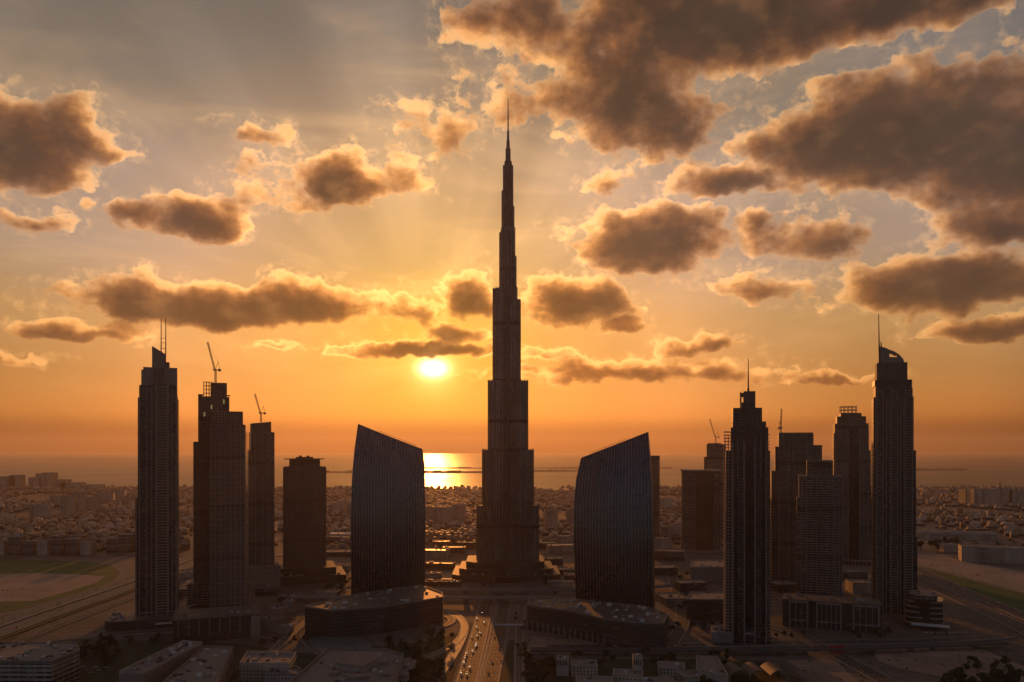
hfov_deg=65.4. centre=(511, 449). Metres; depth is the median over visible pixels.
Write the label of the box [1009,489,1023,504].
hazy complex block
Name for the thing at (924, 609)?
banded round building
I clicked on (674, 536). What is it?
flat roofed house
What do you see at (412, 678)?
broadleaf tree
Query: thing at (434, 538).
flat roofed house
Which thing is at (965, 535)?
long roof warehouse
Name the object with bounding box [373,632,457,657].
lawn
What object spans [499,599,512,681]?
kerb
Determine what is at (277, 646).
side road
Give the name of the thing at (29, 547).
apartment block
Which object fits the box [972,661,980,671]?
broadleaf tree
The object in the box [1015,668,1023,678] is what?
broadleaf tree
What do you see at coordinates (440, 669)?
broadleaf tree
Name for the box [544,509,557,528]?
hazy apartment block
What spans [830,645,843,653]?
red hoarding
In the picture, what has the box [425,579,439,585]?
building
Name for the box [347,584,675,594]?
flyover
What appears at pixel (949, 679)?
broadleaf tree
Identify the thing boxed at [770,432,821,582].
notched block
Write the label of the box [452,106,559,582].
spire skyscraper
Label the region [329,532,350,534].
plain hall
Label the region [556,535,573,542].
building
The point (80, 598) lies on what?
kerb
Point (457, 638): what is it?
kerb
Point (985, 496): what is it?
hazy complex block
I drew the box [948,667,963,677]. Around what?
broadleaf tree
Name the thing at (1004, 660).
broadleaf tree
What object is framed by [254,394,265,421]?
tower crane
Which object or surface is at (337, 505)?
hazy apartment block
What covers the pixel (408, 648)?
broadleaf tree
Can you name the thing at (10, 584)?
sand lot
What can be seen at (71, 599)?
road markings
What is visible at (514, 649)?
kerb
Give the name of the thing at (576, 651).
broadleaf tree
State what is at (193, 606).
building
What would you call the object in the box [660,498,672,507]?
hazy apartment block
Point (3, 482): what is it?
coastal block
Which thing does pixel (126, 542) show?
apartment block
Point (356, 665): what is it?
villa complex
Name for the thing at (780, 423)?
tower crane
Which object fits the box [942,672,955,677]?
broadleaf tree
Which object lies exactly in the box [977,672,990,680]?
broadleaf tree
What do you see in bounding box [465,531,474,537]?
flat roofed house
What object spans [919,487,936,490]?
coastal block
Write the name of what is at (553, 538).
flat roofed house
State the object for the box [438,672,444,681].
broadleaf tree
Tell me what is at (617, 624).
curved podium
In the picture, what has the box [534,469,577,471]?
island
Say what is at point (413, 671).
broadleaf tree
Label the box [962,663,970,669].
broadleaf tree
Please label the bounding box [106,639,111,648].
broadleaf tree
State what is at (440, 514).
hazy apartment block
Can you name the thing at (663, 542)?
building
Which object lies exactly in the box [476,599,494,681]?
kerb
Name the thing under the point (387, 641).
broadleaf tree
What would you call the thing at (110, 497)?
hazy apartment block
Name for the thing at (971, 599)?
kerb
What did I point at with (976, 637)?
side road
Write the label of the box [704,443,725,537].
hazy tower
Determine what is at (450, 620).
ring road
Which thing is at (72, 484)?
coastal block
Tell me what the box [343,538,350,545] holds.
flat roofed house
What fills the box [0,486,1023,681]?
ground
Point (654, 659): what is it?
broadleaf tree
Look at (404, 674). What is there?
villa complex
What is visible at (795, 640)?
kerb
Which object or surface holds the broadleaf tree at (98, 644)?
on the ground at (958, 617)
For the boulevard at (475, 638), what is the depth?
916.21 m
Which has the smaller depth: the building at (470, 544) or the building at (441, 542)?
the building at (470, 544)
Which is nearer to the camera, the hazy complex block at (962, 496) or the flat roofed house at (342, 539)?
the flat roofed house at (342, 539)
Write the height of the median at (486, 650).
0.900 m
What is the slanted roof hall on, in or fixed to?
on the ground at (958, 617)
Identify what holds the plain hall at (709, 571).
on the ground at (958, 617)
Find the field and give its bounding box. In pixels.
[0,560,118,612]
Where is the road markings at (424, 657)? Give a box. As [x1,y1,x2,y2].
[303,613,466,657]
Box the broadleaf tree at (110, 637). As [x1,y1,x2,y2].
[104,634,114,648]
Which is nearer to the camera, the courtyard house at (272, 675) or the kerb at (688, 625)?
the courtyard house at (272, 675)
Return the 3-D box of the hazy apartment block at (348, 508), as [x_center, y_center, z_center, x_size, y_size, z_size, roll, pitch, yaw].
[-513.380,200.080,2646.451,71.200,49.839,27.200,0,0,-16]
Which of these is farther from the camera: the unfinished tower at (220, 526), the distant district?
the distant district
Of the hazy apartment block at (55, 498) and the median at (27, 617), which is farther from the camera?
the hazy apartment block at (55, 498)
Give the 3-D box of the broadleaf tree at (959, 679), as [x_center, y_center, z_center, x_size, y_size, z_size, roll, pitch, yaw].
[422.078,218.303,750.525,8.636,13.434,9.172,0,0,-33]
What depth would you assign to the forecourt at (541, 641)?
926.68 m
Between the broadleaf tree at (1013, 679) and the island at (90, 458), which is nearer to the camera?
the broadleaf tree at (1013, 679)
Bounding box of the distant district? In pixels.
[0,483,1023,537]
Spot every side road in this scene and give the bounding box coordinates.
[32,629,290,641]
[235,620,304,681]
[551,634,1014,646]
[667,574,688,642]
[770,626,894,681]
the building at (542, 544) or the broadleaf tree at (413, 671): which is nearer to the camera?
the broadleaf tree at (413, 671)
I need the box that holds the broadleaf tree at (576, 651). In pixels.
[572,649,580,654]
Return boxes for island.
[56,458,121,458]
[326,470,481,472]
[425,467,670,468]
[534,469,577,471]
[916,468,966,470]
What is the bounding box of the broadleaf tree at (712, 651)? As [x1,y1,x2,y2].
[708,649,717,655]
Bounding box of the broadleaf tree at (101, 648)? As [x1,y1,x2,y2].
[98,646,106,651]
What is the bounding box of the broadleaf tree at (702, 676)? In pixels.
[699,674,707,681]
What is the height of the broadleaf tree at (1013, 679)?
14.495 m
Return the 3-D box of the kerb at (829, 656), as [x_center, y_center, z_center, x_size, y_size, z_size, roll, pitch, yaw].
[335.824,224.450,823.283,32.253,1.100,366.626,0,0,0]
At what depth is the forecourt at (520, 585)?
1313.75 m
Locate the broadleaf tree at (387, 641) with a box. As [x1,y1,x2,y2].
[384,638,391,645]
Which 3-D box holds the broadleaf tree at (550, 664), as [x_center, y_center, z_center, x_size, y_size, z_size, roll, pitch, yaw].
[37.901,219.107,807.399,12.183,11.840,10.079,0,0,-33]
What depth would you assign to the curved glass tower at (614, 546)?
1092.51 m
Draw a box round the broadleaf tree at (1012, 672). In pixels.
[1005,667,1018,679]
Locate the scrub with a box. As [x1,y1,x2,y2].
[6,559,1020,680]
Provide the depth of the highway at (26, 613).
1189.83 m
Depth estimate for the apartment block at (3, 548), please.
1687.00 m
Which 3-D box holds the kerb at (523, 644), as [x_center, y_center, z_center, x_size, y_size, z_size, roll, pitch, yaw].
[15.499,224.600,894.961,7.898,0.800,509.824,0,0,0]
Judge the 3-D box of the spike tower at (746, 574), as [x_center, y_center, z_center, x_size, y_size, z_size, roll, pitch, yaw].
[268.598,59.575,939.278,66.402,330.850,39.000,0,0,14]
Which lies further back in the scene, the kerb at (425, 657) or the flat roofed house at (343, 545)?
the flat roofed house at (343, 545)
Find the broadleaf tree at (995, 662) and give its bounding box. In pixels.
[990,659,999,667]
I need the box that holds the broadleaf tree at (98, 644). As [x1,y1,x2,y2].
[95,640,105,647]
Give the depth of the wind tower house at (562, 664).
788.97 m
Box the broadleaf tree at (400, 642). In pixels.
[398,638,404,649]
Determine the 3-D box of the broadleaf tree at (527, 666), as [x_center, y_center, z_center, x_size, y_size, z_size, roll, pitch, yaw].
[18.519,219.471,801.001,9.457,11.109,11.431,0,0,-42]
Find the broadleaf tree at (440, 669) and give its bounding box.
[435,665,443,671]
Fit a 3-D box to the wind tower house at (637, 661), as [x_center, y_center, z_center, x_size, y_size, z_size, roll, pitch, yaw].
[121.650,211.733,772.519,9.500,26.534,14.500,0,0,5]
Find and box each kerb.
[0,525,275,625]
[0,526,276,628]
[0,530,277,636]
[0,553,192,618]
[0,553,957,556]
[10,578,179,641]
[22,578,188,641]
[36,629,292,640]
[40,631,281,641]
[233,619,304,681]
[278,626,304,650]
[301,612,467,657]
[309,614,460,657]
[437,611,460,670]
[441,608,468,680]
[455,594,492,681]
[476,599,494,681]
[480,594,510,681]
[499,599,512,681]
[514,605,518,681]
[523,610,524,681]
[546,633,1003,644]
[676,575,689,643]
[706,637,1016,646]
[770,628,875,681]
[779,625,897,681]
[917,572,1023,620]
[917,582,1023,635]
[918,574,1023,623]
[920,567,1023,611]
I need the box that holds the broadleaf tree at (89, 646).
[86,644,94,653]
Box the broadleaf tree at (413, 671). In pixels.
[407,669,417,681]
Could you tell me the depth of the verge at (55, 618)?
1075.49 m
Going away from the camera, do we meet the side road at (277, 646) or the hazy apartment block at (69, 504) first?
the side road at (277, 646)
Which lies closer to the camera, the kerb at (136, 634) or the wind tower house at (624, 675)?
the wind tower house at (624, 675)
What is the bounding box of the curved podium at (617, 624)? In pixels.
[527,597,668,646]
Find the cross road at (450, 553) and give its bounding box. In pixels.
[0,551,957,555]
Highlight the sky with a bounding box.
[0,0,1023,452]
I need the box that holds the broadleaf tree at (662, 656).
[659,654,668,660]
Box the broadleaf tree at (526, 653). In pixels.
[523,650,532,656]
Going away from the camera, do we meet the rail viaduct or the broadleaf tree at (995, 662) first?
the broadleaf tree at (995, 662)
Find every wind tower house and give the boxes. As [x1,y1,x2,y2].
[556,654,568,675]
[570,659,597,676]
[576,675,612,681]
[612,668,642,681]
[632,653,642,670]
[640,676,676,681]
[657,661,684,678]
[677,670,700,681]
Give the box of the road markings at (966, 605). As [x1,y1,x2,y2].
[917,574,1019,631]
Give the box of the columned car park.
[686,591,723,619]
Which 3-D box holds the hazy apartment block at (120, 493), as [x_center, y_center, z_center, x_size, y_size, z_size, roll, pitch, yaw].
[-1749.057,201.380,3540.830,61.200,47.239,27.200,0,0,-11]
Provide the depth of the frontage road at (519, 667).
915.96 m
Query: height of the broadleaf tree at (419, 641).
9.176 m
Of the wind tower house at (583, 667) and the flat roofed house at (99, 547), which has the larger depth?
the flat roofed house at (99, 547)
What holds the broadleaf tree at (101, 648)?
on the ground at (958, 617)
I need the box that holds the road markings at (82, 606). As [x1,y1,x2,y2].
[6,528,276,633]
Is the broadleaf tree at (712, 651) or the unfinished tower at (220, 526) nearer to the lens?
the broadleaf tree at (712, 651)
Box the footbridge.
[494,624,522,630]
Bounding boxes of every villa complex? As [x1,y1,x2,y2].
[290,648,403,681]
[398,658,415,681]
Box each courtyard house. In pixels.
[239,651,296,681]
[262,667,301,681]
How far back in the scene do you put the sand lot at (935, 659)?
847.91 m
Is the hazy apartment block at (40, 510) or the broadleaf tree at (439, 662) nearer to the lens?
the broadleaf tree at (439, 662)
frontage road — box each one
[435,609,467,681]
[515,605,524,681]
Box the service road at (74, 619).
[12,578,186,641]
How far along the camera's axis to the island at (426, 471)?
7692.38 m
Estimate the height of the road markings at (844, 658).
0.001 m
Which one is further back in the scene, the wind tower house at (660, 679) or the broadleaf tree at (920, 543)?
the broadleaf tree at (920, 543)
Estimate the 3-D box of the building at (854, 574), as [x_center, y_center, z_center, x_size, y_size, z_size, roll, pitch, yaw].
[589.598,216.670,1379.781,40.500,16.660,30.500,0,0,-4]
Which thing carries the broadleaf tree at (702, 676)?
on the ground at (958, 617)
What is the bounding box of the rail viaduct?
[530,640,1007,654]
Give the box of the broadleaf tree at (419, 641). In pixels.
[415,638,422,643]
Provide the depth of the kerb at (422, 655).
924.58 m
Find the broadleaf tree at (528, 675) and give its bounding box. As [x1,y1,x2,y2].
[520,669,535,681]
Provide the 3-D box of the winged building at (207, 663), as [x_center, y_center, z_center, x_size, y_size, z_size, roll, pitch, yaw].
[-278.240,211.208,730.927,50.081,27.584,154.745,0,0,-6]
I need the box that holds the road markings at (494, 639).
[482,594,511,679]
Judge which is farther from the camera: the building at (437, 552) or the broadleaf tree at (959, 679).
the building at (437, 552)
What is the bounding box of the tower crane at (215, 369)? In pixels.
[207,342,220,382]
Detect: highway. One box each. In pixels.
[0,521,282,624]
[0,526,277,635]
[917,566,1023,619]
[917,575,1023,634]
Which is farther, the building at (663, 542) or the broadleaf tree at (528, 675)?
the building at (663, 542)
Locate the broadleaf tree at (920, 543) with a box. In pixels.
[917,540,924,549]
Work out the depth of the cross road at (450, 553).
1698.32 m
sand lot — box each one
[0,573,104,601]
[779,660,858,681]
[874,647,1023,681]
[917,554,1023,593]
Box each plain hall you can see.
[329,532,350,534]
[690,560,723,582]
[936,542,967,551]
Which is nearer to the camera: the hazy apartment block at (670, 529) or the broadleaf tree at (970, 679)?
the broadleaf tree at (970, 679)
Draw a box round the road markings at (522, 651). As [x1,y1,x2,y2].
[515,606,523,681]
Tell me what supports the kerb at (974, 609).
on the ground at (958, 617)
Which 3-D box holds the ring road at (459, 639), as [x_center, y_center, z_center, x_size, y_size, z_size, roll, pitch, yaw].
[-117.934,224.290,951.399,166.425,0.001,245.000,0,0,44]
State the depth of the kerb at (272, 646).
926.09 m
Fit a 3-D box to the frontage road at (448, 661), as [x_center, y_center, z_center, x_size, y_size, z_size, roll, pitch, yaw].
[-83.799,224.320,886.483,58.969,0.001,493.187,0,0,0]
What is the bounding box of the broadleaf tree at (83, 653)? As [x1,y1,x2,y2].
[80,649,86,661]
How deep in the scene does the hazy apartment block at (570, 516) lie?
2363.18 m
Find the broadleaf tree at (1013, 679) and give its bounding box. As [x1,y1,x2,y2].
[1005,677,1018,681]
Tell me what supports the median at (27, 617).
on the ground at (958, 617)
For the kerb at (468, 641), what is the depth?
915.59 m
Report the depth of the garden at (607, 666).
808.60 m
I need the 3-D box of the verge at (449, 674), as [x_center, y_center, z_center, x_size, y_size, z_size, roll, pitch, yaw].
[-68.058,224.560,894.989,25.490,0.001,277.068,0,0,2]
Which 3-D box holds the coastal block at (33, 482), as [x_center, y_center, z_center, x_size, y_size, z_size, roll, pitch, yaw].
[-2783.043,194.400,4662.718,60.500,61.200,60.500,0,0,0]
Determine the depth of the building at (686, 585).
1256.13 m
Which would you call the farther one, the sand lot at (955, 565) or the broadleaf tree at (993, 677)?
the sand lot at (955, 565)
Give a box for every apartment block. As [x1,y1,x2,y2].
[0,541,7,554]
[7,535,25,554]
[22,540,39,554]
[29,504,51,517]
[37,540,50,554]
[50,495,68,503]
[51,534,67,554]
[60,496,77,513]
[65,538,82,554]
[73,492,87,510]
[80,541,96,554]
[86,496,101,511]
[95,493,114,502]
[106,536,117,552]
[110,489,126,499]
[118,533,134,552]
[330,502,345,509]
[346,502,350,515]
[426,507,432,519]
[433,507,453,521]
[451,504,465,519]
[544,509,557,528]
[566,509,573,524]
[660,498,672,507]
[660,525,680,536]
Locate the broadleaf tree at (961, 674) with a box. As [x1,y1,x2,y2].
[957,670,967,678]
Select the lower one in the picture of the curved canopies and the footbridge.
the curved canopies
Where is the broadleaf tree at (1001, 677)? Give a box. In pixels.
[995,673,1008,681]
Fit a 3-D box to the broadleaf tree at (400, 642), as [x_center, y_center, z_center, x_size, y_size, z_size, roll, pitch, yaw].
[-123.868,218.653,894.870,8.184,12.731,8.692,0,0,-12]
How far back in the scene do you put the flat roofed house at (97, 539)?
1914.86 m
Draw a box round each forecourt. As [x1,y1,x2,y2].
[425,573,574,588]
[527,636,622,653]
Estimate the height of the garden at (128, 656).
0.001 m
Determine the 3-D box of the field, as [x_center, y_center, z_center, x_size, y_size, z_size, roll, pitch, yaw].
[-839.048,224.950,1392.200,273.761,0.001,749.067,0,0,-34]
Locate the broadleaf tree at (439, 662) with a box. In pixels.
[432,657,442,666]
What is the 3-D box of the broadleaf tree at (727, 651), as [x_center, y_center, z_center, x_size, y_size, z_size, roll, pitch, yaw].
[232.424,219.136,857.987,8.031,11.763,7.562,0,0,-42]
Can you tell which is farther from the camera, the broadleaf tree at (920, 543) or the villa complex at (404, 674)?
the broadleaf tree at (920, 543)
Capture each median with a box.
[0,525,277,627]
[477,594,509,681]
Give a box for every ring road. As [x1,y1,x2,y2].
[302,612,466,656]
[433,615,454,627]
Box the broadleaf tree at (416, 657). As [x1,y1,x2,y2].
[410,654,421,664]
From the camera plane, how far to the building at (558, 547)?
1732.61 m
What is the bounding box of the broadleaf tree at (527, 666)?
[524,663,532,670]
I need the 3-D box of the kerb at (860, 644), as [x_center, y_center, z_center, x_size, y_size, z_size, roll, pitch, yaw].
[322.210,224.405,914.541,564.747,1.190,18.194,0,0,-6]
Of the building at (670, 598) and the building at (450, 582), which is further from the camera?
the building at (450, 582)
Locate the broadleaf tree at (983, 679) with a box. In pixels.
[980,677,991,681]
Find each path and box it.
[0,564,125,614]
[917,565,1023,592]
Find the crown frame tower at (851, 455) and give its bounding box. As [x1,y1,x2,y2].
[832,406,870,565]
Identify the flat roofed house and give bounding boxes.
[0,535,11,538]
[31,533,40,538]
[71,534,82,537]
[90,537,99,542]
[96,544,102,551]
[100,535,110,541]
[180,537,189,549]
[338,537,346,542]
[338,543,346,548]
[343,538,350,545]
[430,537,439,542]
[438,534,444,539]
[446,535,453,540]
[453,535,459,543]
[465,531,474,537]
[548,536,556,542]
[670,533,680,540]
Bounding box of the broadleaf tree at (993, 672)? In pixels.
[989,669,998,675]
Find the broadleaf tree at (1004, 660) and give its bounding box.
[999,655,1010,663]
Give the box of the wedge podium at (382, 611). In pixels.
[304,585,443,636]
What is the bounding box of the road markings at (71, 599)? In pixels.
[1,524,277,620]
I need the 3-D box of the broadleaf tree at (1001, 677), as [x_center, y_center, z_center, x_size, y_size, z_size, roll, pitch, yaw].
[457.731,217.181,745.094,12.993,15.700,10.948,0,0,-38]
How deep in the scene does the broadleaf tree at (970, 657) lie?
825.96 m
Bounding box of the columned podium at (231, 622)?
[173,604,260,642]
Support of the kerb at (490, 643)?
on the ground at (958, 617)
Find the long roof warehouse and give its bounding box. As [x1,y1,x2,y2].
[916,530,997,539]
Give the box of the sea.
[0,453,1023,490]
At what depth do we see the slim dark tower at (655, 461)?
1926.89 m
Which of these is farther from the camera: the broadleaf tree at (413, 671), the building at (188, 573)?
the building at (188, 573)
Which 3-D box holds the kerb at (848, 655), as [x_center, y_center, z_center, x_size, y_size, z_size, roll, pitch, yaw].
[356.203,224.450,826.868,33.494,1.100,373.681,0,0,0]
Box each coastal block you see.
[0,476,14,486]
[0,477,6,486]
[9,475,24,486]
[28,477,40,487]
[35,473,41,486]
[42,472,57,486]
[51,479,70,487]
[59,482,85,487]
[78,484,105,489]
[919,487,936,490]
[930,489,946,492]
[944,488,963,490]
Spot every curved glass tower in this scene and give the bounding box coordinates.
[351,424,425,594]
[574,432,654,608]
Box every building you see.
[118,640,202,681]
[162,645,233,681]
[179,569,192,578]
[179,585,186,595]
[179,603,197,608]
[255,584,276,595]
[261,616,281,632]
[268,605,287,622]
[277,593,301,601]
[277,624,293,633]
[282,599,296,612]
[310,589,340,594]
[326,535,350,542]
[326,549,350,556]
[335,564,350,570]
[425,548,449,557]
[425,561,454,568]
[425,572,441,578]
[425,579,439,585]
[432,539,450,545]
[440,579,462,585]
[442,545,465,552]
[455,541,475,548]
[539,541,555,548]
[543,557,562,564]
[546,543,573,552]
[548,579,573,586]
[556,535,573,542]
[558,567,574,574]
[564,572,574,579]
[655,537,671,548]
[655,548,684,560]
[655,564,677,574]
[655,592,686,605]
[674,579,706,591]
[770,580,795,592]
[782,592,881,632]
[843,569,867,579]
[845,579,870,593]
[904,590,949,628]
[958,544,1023,563]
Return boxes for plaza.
[310,636,372,651]
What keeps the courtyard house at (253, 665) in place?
on the ground at (958, 617)
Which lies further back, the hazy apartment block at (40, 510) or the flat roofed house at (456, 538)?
the hazy apartment block at (40, 510)
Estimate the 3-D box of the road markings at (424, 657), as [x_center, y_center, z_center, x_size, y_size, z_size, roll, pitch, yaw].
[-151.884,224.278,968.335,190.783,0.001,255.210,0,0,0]
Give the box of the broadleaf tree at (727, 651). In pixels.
[724,647,730,654]
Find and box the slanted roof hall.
[696,655,728,681]
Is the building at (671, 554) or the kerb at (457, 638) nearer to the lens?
the kerb at (457, 638)
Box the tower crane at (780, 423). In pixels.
[778,412,782,432]
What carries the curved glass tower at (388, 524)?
on the ground at (958, 617)
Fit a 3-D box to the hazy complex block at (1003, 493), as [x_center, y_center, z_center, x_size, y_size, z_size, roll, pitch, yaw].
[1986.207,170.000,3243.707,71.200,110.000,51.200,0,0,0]
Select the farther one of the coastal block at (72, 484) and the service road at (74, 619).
the coastal block at (72, 484)
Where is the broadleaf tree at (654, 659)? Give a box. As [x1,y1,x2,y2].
[650,655,659,664]
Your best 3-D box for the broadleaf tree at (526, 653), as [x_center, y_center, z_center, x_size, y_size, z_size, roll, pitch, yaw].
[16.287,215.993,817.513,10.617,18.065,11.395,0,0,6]
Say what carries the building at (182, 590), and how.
on the ground at (958, 617)
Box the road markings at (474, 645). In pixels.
[457,602,492,679]
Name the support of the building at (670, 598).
on the ground at (958, 617)
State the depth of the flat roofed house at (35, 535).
1992.92 m
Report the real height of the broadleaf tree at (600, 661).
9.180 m
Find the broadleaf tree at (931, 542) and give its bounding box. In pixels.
[928,539,936,548]
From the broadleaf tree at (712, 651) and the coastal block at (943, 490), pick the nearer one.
the broadleaf tree at (712, 651)
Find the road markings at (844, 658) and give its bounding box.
[772,627,895,681]
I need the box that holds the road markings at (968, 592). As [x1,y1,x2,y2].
[920,569,1021,618]
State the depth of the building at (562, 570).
1427.61 m
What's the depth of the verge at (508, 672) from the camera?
829.56 m
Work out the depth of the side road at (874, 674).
841.44 m
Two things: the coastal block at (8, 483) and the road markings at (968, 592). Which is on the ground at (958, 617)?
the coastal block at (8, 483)
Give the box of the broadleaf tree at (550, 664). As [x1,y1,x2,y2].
[544,660,554,670]
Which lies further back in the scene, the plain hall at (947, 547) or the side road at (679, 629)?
the plain hall at (947, 547)
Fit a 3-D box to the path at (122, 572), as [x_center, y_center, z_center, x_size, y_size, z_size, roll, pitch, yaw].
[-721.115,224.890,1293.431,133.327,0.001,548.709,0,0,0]
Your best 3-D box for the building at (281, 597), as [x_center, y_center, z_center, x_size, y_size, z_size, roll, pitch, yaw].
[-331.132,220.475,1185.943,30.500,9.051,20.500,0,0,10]
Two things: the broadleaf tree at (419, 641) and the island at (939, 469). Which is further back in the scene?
the island at (939, 469)
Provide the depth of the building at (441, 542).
1835.03 m
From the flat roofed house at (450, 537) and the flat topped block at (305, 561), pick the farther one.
the flat roofed house at (450, 537)
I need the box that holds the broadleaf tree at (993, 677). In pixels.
[987,673,996,681]
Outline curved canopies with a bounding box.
[723,661,807,681]
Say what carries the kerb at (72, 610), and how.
on the ground at (958, 617)
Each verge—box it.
[0,530,281,639]
[434,623,471,681]
[501,640,514,681]
[918,568,1023,610]
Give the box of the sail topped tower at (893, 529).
[871,314,916,613]
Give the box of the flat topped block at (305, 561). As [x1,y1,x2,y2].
[279,455,345,584]
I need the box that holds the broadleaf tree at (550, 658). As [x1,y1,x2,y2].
[544,655,556,664]
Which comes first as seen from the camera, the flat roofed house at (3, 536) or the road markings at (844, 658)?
the road markings at (844, 658)
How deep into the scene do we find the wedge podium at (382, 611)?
986.22 m
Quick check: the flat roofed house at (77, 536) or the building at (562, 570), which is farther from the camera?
the flat roofed house at (77, 536)
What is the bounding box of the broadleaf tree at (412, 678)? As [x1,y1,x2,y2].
[409,674,415,681]
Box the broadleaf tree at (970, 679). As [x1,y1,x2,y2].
[963,677,980,681]
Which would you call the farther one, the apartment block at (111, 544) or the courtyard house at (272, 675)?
the apartment block at (111, 544)
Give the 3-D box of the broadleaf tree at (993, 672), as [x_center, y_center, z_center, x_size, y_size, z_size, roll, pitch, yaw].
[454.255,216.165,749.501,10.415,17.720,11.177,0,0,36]
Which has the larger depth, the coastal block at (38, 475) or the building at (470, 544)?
the coastal block at (38, 475)
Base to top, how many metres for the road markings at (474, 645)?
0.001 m
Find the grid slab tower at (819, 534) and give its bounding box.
[796,460,842,596]
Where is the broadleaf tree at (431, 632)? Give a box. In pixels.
[428,629,434,634]
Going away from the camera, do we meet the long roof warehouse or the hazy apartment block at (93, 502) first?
the long roof warehouse
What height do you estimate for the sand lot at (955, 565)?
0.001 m
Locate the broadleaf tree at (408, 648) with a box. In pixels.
[402,644,412,651]
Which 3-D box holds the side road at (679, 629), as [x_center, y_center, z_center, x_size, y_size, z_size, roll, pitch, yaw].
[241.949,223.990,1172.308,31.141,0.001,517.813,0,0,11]
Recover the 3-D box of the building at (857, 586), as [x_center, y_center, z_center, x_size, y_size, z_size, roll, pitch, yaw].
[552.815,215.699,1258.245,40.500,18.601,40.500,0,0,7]
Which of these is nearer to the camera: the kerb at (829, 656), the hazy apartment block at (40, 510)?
the kerb at (829, 656)
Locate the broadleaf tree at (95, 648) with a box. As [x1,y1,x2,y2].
[92,646,98,653]
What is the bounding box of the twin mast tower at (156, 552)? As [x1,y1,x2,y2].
[104,318,189,631]
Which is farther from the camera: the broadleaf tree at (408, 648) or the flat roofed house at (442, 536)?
the flat roofed house at (442, 536)
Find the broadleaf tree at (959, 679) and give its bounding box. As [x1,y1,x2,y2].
[955,677,964,681]
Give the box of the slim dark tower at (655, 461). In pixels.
[651,456,659,536]
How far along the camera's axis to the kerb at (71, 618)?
1048.99 m
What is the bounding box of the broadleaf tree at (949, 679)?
[944,676,954,681]
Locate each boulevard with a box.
[456,594,504,681]
[481,594,521,681]
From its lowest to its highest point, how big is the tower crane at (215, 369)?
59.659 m
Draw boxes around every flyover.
[287,595,552,602]
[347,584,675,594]
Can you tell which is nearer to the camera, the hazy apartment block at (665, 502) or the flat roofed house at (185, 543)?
the flat roofed house at (185, 543)
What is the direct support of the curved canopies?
on the ground at (958, 617)
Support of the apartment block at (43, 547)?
on the ground at (958, 617)
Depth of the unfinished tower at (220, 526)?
1120.73 m
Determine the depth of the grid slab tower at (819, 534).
1133.74 m
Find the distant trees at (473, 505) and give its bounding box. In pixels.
[0,486,1023,549]
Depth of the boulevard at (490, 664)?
906.79 m
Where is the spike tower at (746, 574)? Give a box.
[711,359,769,643]
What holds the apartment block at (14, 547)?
on the ground at (958, 617)
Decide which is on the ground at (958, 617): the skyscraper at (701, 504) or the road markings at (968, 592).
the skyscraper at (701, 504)
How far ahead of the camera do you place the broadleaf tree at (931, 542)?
1790.25 m
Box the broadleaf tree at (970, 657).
[966,655,972,665]
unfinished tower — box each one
[187,381,247,608]
[247,422,280,588]
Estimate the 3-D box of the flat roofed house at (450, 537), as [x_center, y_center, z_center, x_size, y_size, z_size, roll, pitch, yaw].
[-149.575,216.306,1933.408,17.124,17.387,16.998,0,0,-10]
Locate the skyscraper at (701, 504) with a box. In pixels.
[679,469,723,552]
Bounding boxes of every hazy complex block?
[958,489,966,504]
[967,488,996,504]
[988,481,1011,504]
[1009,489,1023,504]
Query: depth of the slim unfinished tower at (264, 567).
1306.20 m
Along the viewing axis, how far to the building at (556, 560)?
1548.11 m
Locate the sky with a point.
(308, 192)
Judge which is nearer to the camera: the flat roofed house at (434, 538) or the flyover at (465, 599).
the flyover at (465, 599)
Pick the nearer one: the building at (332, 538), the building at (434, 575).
the building at (434, 575)
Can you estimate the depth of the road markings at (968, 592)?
1255.88 m
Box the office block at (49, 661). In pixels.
[0,641,79,681]
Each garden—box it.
[0,637,436,681]
[525,659,780,681]
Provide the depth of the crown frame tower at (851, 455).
1569.34 m
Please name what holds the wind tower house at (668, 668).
on the ground at (958, 617)
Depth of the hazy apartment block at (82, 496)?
2922.01 m
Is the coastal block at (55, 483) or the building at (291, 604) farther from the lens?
the coastal block at (55, 483)
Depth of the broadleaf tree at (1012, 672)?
752.72 m
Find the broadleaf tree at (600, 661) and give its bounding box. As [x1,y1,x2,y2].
[597,658,604,664]
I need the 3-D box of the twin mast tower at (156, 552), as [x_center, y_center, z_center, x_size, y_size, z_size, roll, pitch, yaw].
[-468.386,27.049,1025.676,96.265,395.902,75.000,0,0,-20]

